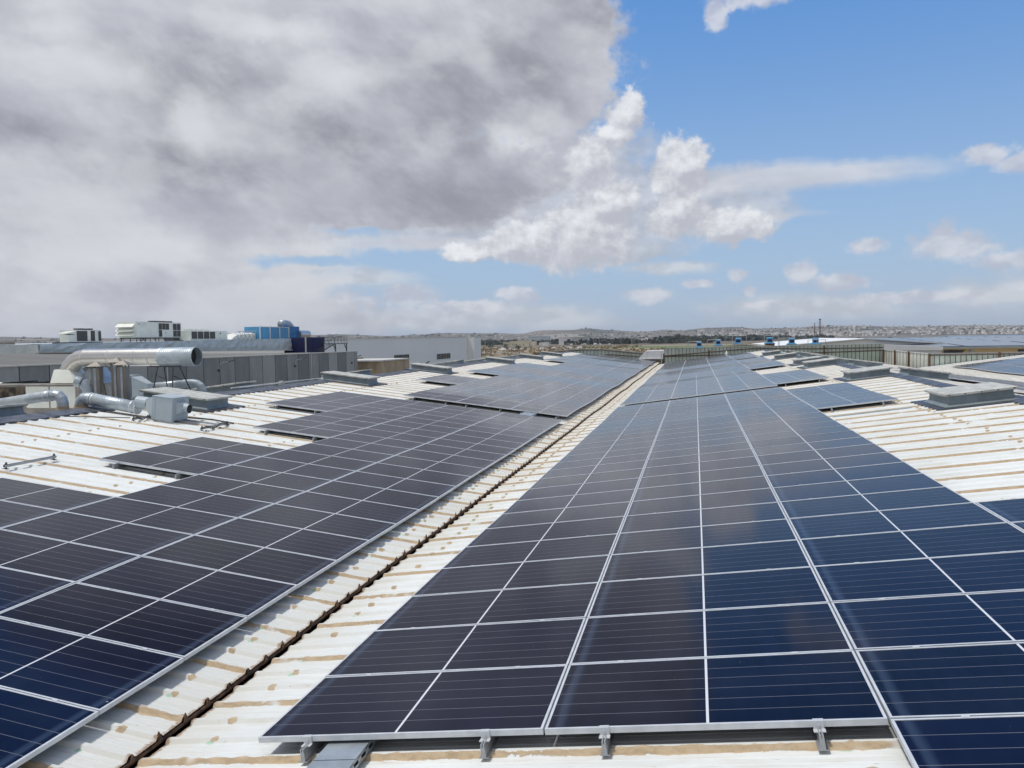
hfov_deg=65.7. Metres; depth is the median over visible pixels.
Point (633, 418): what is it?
solar module
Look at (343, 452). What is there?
solar module
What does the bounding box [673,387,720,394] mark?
solar module
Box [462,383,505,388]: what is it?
solar module
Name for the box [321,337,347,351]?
steel platform
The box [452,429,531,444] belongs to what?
solar module
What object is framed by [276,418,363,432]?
solar module
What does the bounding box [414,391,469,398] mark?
solar module
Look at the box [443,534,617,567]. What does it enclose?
solar module
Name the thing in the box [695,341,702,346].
roof ventilator
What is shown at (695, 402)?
solar module
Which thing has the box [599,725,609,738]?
end clamp
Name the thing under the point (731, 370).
solar module
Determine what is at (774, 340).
field
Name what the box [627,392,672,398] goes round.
solar module
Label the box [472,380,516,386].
solar module
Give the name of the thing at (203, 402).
roof hatch
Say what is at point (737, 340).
roof ventilator
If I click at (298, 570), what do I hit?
solar module
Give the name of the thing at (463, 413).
solar module
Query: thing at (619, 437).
solar module
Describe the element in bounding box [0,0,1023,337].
sky
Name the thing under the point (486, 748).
mounting rail
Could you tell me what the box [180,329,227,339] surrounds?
rooftop unit
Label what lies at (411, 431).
solar module
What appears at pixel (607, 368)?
solar panels
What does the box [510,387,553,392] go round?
solar module
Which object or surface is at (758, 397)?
solar module
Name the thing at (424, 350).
pale hall
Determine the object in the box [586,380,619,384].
solar module
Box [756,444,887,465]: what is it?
solar module
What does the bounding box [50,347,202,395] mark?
exhaust duct
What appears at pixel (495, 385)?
solar module
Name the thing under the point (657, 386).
solar module
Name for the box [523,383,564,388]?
solar module
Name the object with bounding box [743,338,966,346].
white roofed hall
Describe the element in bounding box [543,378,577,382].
solar module
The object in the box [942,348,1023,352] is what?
loading hall
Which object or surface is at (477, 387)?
solar module
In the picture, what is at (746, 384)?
solar module
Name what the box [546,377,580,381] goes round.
solar module
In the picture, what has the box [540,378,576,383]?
solar module
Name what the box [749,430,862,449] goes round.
solar module
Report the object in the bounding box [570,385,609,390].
solar module
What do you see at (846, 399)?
solar module
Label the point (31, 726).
solar module
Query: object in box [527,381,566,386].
solar module
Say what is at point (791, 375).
solar module
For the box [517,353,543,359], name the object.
roof hatch
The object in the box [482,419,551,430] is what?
solar module
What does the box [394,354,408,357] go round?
window
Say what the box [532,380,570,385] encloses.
solar module
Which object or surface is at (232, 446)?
solar module
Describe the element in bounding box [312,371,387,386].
roof hatch
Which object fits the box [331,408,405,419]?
solar module
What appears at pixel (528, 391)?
solar module
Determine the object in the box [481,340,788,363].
ground
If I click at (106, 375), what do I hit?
duct hood
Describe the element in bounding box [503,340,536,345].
cream house
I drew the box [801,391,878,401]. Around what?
solar module
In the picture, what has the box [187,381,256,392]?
roof hatch
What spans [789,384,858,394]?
solar module
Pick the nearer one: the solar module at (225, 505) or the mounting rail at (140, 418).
the solar module at (225, 505)
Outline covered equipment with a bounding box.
[639,350,663,362]
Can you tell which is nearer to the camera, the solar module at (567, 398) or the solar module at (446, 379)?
the solar module at (567, 398)
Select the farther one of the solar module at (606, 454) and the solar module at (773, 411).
the solar module at (773, 411)
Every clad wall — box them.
[538,349,642,358]
[663,344,883,363]
[882,350,927,368]
[928,352,1023,366]
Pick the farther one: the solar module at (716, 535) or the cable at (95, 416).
the cable at (95, 416)
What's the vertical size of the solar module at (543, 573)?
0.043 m
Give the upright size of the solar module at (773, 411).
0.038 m
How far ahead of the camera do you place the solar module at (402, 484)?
14.62 m
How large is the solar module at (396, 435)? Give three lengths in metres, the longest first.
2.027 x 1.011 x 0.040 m
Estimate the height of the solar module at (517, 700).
0.043 m
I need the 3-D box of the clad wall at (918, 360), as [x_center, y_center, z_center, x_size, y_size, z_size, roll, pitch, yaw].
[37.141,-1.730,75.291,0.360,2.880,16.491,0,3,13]
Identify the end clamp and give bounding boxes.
[301,735,312,746]
[479,729,490,741]
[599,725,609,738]
[812,718,825,732]
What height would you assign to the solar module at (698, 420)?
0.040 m
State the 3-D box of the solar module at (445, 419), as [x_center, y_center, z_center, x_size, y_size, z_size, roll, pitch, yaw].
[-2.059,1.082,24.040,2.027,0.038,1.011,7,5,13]
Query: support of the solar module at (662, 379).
on the mounting rail
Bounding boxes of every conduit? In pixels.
[230,378,319,388]
[833,407,911,416]
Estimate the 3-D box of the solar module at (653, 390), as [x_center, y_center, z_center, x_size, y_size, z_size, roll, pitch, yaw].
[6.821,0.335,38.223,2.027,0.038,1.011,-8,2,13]
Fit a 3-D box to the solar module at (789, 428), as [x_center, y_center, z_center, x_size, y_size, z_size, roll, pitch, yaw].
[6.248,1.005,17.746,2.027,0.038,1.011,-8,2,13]
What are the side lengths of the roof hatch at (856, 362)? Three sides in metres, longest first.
1.620 x 1.510 x 0.306 m
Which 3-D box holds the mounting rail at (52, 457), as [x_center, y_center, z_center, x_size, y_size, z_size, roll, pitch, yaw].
[-8.355,1.337,13.777,0.100,0.110,1.100,7,5,13]
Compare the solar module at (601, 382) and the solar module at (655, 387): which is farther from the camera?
the solar module at (601, 382)
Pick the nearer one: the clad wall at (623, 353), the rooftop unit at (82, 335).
the rooftop unit at (82, 335)
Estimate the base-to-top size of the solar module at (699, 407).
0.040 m
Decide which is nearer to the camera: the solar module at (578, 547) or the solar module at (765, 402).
the solar module at (578, 547)
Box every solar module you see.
[0,478,112,510]
[0,500,60,527]
[0,511,192,556]
[0,529,139,582]
[0,567,74,612]
[0,583,247,660]
[0,618,183,714]
[0,687,98,767]
[65,497,236,534]
[77,556,296,619]
[99,450,229,475]
[118,485,273,517]
[141,443,260,464]
[142,535,336,587]
[162,474,304,503]
[173,437,286,456]
[196,518,369,562]
[200,465,331,491]
[234,457,355,480]
[239,504,396,542]
[253,422,347,437]
[258,665,567,742]
[262,449,375,470]
[266,400,340,411]
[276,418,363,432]
[276,492,419,525]
[286,398,356,407]
[288,443,394,462]
[295,415,377,427]
[300,396,367,404]
[306,481,438,511]
[312,438,409,454]
[313,411,391,423]
[314,393,381,402]
[325,618,585,676]
[329,391,391,400]
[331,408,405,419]
[331,433,424,448]
[333,471,455,498]
[346,405,417,416]
[349,428,438,443]
[358,463,470,487]
[359,403,427,412]
[368,424,450,437]
[373,401,436,410]
[374,582,598,630]
[378,456,483,477]
[381,420,460,433]
[383,398,446,407]
[395,449,495,469]
[396,417,470,428]
[404,393,462,402]
[407,413,478,424]
[412,555,609,595]
[413,444,505,462]
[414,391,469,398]
[417,378,462,384]
[419,411,488,421]
[424,389,477,396]
[426,438,515,455]
[427,377,471,382]
[429,408,496,418]
[433,376,476,380]
[433,388,483,394]
[439,374,480,379]
[440,405,502,414]
[440,434,523,449]
[441,387,490,393]
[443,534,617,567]
[447,386,494,391]
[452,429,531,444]
[453,384,502,390]
[456,399,515,409]
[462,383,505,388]
[464,425,538,439]
[466,516,624,546]
[467,397,522,405]
[468,370,504,374]
[468,382,511,387]
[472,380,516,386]
[474,395,527,402]
[474,422,545,434]
[475,370,508,373]
[479,369,511,373]
[481,394,531,401]
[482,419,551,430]
[486,378,525,383]
[486,392,536,399]
[486,502,630,528]
[487,368,518,372]
[490,377,529,382]
[490,416,556,426]
[493,391,541,397]
[494,376,532,380]
[497,413,561,423]
[499,390,545,396]
[502,489,635,513]
[503,388,550,394]
[505,374,540,378]
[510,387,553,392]
[511,406,570,416]
[512,373,545,377]
[513,385,557,391]
[516,478,639,500]
[517,373,550,376]
[518,404,575,413]
[520,384,560,389]
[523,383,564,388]
[523,402,578,409]
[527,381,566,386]
[529,400,582,408]
[529,468,643,488]
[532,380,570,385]
[534,398,585,405]
[537,379,573,384]
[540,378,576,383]
[540,397,589,404]
[540,460,646,478]
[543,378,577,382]
[543,395,591,402]
[545,650,887,734]
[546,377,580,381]
[549,393,594,400]
[550,453,649,469]
[551,376,586,379]
[551,377,583,380]
[553,392,597,398]
[556,390,600,396]
[558,447,651,462]
[560,389,602,394]
[563,387,604,393]
[566,441,654,455]
[567,386,607,392]
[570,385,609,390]
[570,602,852,663]
[572,384,611,388]
[572,436,656,449]
[575,383,613,387]
[578,382,614,386]
[578,431,657,444]
[581,381,616,386]
[583,427,659,439]
[584,380,618,385]
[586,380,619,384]
[587,567,828,617]
[588,423,661,434]
[593,419,662,430]
[597,416,663,426]
[601,413,664,423]
[601,540,810,581]
[605,410,666,419]
[608,407,667,416]
[611,405,667,413]
[611,519,797,554]
[614,402,668,410]
[616,400,669,408]
[620,397,670,405]
[620,502,786,532]
[623,395,671,402]
[625,393,672,400]
[626,488,777,515]
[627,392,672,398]
[628,390,673,397]
[630,389,673,395]
[632,387,674,393]
[632,476,770,501]
[634,386,675,391]
[635,384,675,390]
[637,383,676,388]
[637,465,764,488]
[638,382,676,387]
[640,381,676,386]
[641,456,759,477]
[645,378,678,382]
[645,449,754,467]
[646,377,678,381]
[648,442,751,459]
[650,436,747,452]
[653,431,744,445]
[655,426,741,440]
[657,422,739,435]
[659,418,737,430]
[661,414,735,425]
[662,411,733,422]
[664,408,731,418]
[665,405,730,415]
[666,402,728,412]
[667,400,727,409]
[668,397,726,406]
[669,395,725,403]
[670,394,723,401]
[671,390,722,398]
[672,389,721,396]
[673,386,719,392]
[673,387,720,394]
[674,383,718,389]
[674,384,719,391]
[675,382,718,387]
[676,379,716,385]
[676,380,717,386]
[677,376,715,381]
[677,377,715,382]
[679,373,713,377]
[679,374,712,378]
[714,368,748,372]
[717,373,758,378]
[717,374,759,379]
[718,375,761,381]
[721,381,771,388]
[722,382,774,389]
[723,384,777,392]
[724,387,780,394]
[725,388,784,396]
[726,390,787,400]
[728,392,791,402]
[729,395,794,404]
[730,397,799,407]
[731,400,802,410]
[733,402,808,414]
[735,405,813,418]
[737,408,820,422]
[738,412,826,426]
[741,416,834,430]
[743,421,841,436]
[746,425,850,441]
[749,363,785,368]
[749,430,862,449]
[752,437,874,457]
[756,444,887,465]
[761,452,903,475]
[762,369,805,375]
[763,370,808,376]
[765,371,811,377]
[766,372,816,379]
[766,462,921,489]
[769,373,820,380]
[771,375,823,381]
[772,473,945,503]
[773,376,828,383]
[780,487,971,520]
[786,382,851,391]
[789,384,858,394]
[789,502,1006,541]
[793,387,863,396]
[797,389,870,399]
[799,522,1023,567]
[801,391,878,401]
[805,393,887,404]
[810,396,897,408]
[813,551,1023,603]
[831,590,1023,653]
[855,642,1023,723]
[891,714,1023,767]
[975,498,1023,522]
[1010,521,1023,530]
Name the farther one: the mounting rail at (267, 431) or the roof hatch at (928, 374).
the roof hatch at (928, 374)
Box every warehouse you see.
[0,350,1023,767]
[559,337,588,344]
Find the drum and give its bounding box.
[298,330,310,337]
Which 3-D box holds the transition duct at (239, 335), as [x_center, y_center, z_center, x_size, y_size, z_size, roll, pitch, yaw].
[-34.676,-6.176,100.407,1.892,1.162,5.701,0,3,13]
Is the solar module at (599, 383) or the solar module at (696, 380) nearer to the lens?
the solar module at (696, 380)
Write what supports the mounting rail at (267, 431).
on the warehouse at (230, 698)
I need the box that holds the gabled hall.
[719,343,769,346]
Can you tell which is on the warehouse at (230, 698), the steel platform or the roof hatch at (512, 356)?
the roof hatch at (512, 356)
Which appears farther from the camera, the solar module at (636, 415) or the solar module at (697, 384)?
the solar module at (697, 384)
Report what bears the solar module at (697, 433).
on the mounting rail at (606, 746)
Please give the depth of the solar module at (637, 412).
27.65 m
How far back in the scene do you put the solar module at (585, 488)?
13.70 m
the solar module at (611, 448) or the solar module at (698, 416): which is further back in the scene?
the solar module at (698, 416)
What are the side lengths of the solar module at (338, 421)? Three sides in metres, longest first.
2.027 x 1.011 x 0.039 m
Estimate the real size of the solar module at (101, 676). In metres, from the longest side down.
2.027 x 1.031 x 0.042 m
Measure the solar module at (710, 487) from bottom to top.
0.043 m
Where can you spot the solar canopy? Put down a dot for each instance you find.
(994, 342)
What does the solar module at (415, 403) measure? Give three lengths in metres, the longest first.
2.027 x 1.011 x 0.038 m
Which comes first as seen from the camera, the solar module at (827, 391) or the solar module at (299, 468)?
the solar module at (299, 468)
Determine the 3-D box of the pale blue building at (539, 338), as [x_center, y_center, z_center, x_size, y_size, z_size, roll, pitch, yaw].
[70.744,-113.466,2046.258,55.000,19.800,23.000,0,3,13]
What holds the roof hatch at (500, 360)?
on the warehouse at (230, 698)
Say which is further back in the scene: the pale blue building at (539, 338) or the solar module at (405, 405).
the pale blue building at (539, 338)
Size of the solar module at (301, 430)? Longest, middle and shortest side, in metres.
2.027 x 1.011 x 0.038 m
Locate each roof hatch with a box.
[0,403,42,416]
[131,387,244,412]
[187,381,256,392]
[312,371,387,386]
[321,369,371,376]
[403,363,458,374]
[432,359,464,365]
[464,358,484,362]
[480,356,516,363]
[498,354,518,357]
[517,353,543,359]
[537,351,562,356]
[760,350,780,356]
[772,352,801,359]
[787,356,822,365]
[797,351,820,356]
[797,358,843,368]
[811,354,835,358]
[829,357,848,363]
[833,365,902,381]
[847,359,884,366]
[898,366,957,381]
[911,382,1023,410]
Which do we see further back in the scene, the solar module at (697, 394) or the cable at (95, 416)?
the solar module at (697, 394)
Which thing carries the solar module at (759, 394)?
on the mounting rail
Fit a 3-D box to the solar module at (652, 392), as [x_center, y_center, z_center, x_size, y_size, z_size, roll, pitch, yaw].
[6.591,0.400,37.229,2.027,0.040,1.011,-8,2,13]
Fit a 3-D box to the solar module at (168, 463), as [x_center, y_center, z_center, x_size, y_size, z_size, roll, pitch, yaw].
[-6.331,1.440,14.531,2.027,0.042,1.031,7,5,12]
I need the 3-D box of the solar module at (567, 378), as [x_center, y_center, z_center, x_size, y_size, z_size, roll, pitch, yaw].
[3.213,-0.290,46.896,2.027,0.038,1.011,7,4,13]
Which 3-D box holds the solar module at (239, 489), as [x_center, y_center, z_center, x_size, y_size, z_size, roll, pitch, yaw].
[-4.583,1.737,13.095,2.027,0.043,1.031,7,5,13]
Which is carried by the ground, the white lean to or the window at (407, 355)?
the white lean to
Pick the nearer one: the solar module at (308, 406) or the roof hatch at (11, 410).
the roof hatch at (11, 410)
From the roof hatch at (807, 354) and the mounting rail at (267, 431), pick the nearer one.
the mounting rail at (267, 431)
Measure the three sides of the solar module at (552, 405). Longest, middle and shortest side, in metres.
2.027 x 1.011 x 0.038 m
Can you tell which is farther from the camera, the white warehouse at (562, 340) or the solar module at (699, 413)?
the white warehouse at (562, 340)
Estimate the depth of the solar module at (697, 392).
32.85 m
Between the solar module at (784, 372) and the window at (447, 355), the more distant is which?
the window at (447, 355)
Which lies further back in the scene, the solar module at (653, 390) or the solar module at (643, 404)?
the solar module at (653, 390)
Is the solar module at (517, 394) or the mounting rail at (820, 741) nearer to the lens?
the mounting rail at (820, 741)
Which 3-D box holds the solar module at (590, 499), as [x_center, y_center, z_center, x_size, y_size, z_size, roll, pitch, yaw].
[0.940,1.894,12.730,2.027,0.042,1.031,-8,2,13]
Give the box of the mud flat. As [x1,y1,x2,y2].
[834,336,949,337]
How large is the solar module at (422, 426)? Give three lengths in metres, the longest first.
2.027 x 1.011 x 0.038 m
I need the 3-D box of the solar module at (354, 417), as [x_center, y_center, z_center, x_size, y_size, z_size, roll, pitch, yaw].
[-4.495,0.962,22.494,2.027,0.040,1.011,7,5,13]
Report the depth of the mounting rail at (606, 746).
4.88 m
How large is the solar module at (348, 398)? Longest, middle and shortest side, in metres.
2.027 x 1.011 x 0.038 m
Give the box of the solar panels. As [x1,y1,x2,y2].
[493,352,1023,391]
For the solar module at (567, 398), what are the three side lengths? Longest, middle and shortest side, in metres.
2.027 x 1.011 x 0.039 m
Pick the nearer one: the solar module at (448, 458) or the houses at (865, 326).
the solar module at (448, 458)
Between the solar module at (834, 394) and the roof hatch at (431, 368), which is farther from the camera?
the roof hatch at (431, 368)
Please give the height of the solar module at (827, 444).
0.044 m
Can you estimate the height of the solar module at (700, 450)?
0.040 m
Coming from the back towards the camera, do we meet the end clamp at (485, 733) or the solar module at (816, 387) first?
the solar module at (816, 387)
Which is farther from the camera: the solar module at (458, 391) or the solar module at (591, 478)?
the solar module at (458, 391)
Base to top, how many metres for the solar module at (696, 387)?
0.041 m
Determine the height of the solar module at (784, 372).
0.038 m
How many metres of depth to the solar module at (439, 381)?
36.64 m
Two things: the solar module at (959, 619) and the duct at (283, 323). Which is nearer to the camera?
the solar module at (959, 619)
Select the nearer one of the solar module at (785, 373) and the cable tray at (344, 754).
the cable tray at (344, 754)
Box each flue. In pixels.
[86,362,106,394]
[106,357,122,397]
[113,360,133,399]
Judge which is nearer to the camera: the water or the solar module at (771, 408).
the solar module at (771, 408)
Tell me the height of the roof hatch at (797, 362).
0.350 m
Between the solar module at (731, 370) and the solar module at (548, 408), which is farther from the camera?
the solar module at (731, 370)
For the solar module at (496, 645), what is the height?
0.042 m
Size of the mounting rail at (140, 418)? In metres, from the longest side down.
0.807 x 0.123 x 0.119 m
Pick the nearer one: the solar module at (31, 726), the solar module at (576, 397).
the solar module at (31, 726)
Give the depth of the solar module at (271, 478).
14.08 m
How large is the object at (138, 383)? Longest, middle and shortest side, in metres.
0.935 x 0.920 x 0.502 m
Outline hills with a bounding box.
[0,325,1023,344]
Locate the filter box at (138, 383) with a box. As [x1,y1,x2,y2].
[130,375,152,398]
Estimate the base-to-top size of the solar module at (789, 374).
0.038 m
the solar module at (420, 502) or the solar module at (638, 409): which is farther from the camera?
the solar module at (638, 409)
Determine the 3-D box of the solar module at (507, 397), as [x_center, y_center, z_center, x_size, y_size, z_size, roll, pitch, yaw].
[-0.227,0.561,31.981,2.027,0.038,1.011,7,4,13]
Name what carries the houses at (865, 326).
on the hills
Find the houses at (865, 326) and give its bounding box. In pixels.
[10,324,1023,342]
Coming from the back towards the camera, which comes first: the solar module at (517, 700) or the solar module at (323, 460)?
the solar module at (323, 460)
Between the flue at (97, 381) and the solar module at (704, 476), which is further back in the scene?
the flue at (97, 381)
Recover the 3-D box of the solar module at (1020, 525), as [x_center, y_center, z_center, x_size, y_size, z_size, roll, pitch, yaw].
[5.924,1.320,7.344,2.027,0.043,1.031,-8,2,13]
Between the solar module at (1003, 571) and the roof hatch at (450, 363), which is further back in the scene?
the roof hatch at (450, 363)
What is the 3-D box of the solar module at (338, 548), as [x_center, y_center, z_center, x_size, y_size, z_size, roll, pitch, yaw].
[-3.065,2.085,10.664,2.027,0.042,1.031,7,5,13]
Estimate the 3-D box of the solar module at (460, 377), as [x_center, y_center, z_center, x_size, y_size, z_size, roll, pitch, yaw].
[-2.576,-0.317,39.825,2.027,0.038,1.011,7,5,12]
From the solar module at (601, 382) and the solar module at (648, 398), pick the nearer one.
the solar module at (648, 398)
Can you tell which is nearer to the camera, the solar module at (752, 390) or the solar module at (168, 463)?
the solar module at (168, 463)
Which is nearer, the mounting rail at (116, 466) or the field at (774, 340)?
the mounting rail at (116, 466)
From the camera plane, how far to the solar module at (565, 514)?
11.71 m
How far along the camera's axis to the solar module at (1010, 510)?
8.63 m
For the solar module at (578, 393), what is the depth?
37.53 m
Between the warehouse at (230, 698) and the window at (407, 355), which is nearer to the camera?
the warehouse at (230, 698)
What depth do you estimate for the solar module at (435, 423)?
23.04 m
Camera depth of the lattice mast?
1769.25 m
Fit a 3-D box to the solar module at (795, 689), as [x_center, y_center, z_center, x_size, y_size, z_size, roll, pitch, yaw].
[1.302,2.042,5.302,2.027,0.042,1.031,-8,2,13]
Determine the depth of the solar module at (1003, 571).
6.83 m
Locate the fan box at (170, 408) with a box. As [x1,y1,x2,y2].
[134,393,217,424]
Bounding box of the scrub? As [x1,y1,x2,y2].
[481,344,681,356]
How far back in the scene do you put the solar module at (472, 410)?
27.02 m
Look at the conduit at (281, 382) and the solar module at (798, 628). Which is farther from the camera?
the conduit at (281, 382)
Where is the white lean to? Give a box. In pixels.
[884,344,942,352]
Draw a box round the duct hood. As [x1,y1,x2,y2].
[82,367,110,382]
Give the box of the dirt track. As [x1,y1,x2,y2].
[501,344,723,347]
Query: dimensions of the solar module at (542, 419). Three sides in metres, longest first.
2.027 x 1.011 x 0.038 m
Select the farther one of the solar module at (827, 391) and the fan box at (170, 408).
the solar module at (827, 391)
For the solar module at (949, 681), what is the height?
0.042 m
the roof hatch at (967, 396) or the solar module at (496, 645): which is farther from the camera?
the roof hatch at (967, 396)
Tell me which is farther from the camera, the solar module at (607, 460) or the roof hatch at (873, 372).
the roof hatch at (873, 372)
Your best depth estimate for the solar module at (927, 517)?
8.77 m
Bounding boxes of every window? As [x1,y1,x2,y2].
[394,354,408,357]
[437,353,449,358]
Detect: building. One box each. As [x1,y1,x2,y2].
[0,341,16,344]
[528,336,549,340]
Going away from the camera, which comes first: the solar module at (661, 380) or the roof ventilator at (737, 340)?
the solar module at (661, 380)
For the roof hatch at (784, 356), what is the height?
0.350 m
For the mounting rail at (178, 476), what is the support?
on the warehouse at (230, 698)
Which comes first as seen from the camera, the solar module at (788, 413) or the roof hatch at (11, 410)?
the roof hatch at (11, 410)
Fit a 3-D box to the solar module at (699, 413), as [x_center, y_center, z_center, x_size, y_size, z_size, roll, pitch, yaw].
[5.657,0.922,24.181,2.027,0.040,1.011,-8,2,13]
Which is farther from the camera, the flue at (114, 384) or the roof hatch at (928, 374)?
the roof hatch at (928, 374)
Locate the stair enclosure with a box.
[284,337,324,352]
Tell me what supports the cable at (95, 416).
on the warehouse at (230, 698)
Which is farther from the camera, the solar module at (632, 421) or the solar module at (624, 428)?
the solar module at (632, 421)
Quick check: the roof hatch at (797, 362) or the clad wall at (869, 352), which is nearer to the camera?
the roof hatch at (797, 362)
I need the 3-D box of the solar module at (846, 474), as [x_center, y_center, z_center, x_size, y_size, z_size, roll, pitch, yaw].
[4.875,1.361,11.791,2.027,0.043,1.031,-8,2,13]
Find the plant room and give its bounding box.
[357,358,410,373]
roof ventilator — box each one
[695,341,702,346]
[713,339,722,346]
[732,335,746,345]
[764,335,778,345]
[779,338,796,345]
[810,338,825,344]
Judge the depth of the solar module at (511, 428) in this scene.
23.59 m
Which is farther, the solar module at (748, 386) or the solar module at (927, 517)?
the solar module at (748, 386)
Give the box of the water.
[950,335,1023,336]
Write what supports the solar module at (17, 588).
on the mounting rail
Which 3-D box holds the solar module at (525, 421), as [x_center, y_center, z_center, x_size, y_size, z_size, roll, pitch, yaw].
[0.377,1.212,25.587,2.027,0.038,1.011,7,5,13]
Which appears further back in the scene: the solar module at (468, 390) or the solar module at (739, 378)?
the solar module at (739, 378)
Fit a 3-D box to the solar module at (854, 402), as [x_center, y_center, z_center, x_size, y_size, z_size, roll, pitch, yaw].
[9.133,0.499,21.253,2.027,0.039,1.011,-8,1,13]
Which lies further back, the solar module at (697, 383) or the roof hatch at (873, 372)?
the solar module at (697, 383)
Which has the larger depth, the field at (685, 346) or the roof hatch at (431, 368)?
the field at (685, 346)
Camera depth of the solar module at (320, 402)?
24.93 m
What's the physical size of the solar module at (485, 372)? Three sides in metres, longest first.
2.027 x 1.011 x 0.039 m
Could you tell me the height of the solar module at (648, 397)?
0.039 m
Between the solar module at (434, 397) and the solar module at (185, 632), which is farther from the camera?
the solar module at (434, 397)
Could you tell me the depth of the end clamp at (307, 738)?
5.40 m
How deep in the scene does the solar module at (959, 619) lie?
5.88 m
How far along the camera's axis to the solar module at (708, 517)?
10.24 m
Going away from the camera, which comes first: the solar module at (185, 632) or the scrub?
the solar module at (185, 632)
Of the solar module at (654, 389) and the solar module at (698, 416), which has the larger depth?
the solar module at (654, 389)
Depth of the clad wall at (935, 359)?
66.59 m
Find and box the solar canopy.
[869,336,1023,352]
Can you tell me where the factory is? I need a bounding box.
[0,338,357,389]
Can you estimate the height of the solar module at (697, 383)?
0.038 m
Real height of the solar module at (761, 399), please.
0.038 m
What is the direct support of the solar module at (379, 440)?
on the mounting rail
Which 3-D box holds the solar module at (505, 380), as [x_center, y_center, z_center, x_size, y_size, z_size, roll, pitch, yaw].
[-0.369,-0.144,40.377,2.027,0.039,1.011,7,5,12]
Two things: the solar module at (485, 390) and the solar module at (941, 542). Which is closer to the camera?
the solar module at (941, 542)
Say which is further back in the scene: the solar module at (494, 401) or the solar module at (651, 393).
the solar module at (651, 393)
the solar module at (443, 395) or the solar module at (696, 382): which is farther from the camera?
the solar module at (696, 382)
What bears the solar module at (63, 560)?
on the mounting rail
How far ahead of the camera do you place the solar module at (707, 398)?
29.16 m
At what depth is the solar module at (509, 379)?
41.43 m
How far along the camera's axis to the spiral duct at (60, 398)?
19.68 m
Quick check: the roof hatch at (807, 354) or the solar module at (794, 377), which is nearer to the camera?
the solar module at (794, 377)
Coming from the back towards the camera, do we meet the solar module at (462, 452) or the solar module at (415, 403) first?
the solar module at (415, 403)
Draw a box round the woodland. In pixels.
[14,324,1020,344]
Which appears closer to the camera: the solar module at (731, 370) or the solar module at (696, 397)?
the solar module at (696, 397)
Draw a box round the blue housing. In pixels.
[244,326,298,338]
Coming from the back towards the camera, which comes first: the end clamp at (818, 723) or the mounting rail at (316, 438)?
the mounting rail at (316, 438)
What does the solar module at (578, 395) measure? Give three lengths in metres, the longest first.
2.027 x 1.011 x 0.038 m
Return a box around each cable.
[65,416,129,417]
[188,417,233,423]
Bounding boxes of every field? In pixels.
[481,341,776,346]
[481,348,662,353]
[565,345,728,347]
[714,339,800,341]
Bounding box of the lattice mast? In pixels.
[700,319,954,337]
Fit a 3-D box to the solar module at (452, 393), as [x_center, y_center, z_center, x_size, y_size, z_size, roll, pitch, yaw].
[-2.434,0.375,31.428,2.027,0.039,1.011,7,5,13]
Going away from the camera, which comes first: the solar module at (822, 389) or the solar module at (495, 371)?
the solar module at (822, 389)
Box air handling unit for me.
[0,380,111,413]
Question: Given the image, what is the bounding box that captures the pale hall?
[202,336,480,367]
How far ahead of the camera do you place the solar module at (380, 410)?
24.49 m
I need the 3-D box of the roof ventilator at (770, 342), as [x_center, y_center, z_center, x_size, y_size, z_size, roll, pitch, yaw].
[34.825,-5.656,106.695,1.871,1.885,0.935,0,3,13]
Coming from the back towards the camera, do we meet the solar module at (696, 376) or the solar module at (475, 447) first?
the solar module at (696, 376)
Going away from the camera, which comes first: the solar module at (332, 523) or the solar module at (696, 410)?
the solar module at (332, 523)
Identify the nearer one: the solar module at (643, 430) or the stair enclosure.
the solar module at (643, 430)
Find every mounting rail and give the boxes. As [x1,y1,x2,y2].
[2,454,56,469]
[112,463,130,468]
[132,415,150,420]
[175,473,190,478]
[199,421,229,430]
[264,430,277,433]
[299,741,326,762]
[312,437,324,440]
[479,736,498,758]
[600,733,614,755]
[811,727,828,750]
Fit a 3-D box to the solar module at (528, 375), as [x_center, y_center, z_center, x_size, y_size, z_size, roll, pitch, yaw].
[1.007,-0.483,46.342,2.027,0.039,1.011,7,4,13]
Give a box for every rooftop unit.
[52,328,101,343]
[115,321,181,341]
[165,338,183,340]
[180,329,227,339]
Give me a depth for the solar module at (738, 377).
39.34 m
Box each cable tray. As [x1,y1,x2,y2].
[307,739,378,767]
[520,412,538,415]
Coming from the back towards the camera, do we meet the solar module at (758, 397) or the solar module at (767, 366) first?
the solar module at (767, 366)
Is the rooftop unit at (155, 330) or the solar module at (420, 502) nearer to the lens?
the solar module at (420, 502)
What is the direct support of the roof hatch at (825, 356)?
on the warehouse at (230, 698)
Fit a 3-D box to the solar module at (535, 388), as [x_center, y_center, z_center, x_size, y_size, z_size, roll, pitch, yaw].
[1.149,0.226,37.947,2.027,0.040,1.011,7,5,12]
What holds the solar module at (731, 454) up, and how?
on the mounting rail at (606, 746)
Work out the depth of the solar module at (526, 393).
34.98 m
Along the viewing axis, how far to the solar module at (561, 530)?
10.71 m
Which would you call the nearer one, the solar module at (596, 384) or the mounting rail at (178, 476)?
the mounting rail at (178, 476)
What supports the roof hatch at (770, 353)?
on the warehouse at (230, 698)
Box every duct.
[0,390,70,410]
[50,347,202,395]
[73,376,93,406]
[73,392,141,413]
[153,379,206,391]
[227,331,255,339]
[277,320,293,326]
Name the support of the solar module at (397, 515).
on the mounting rail

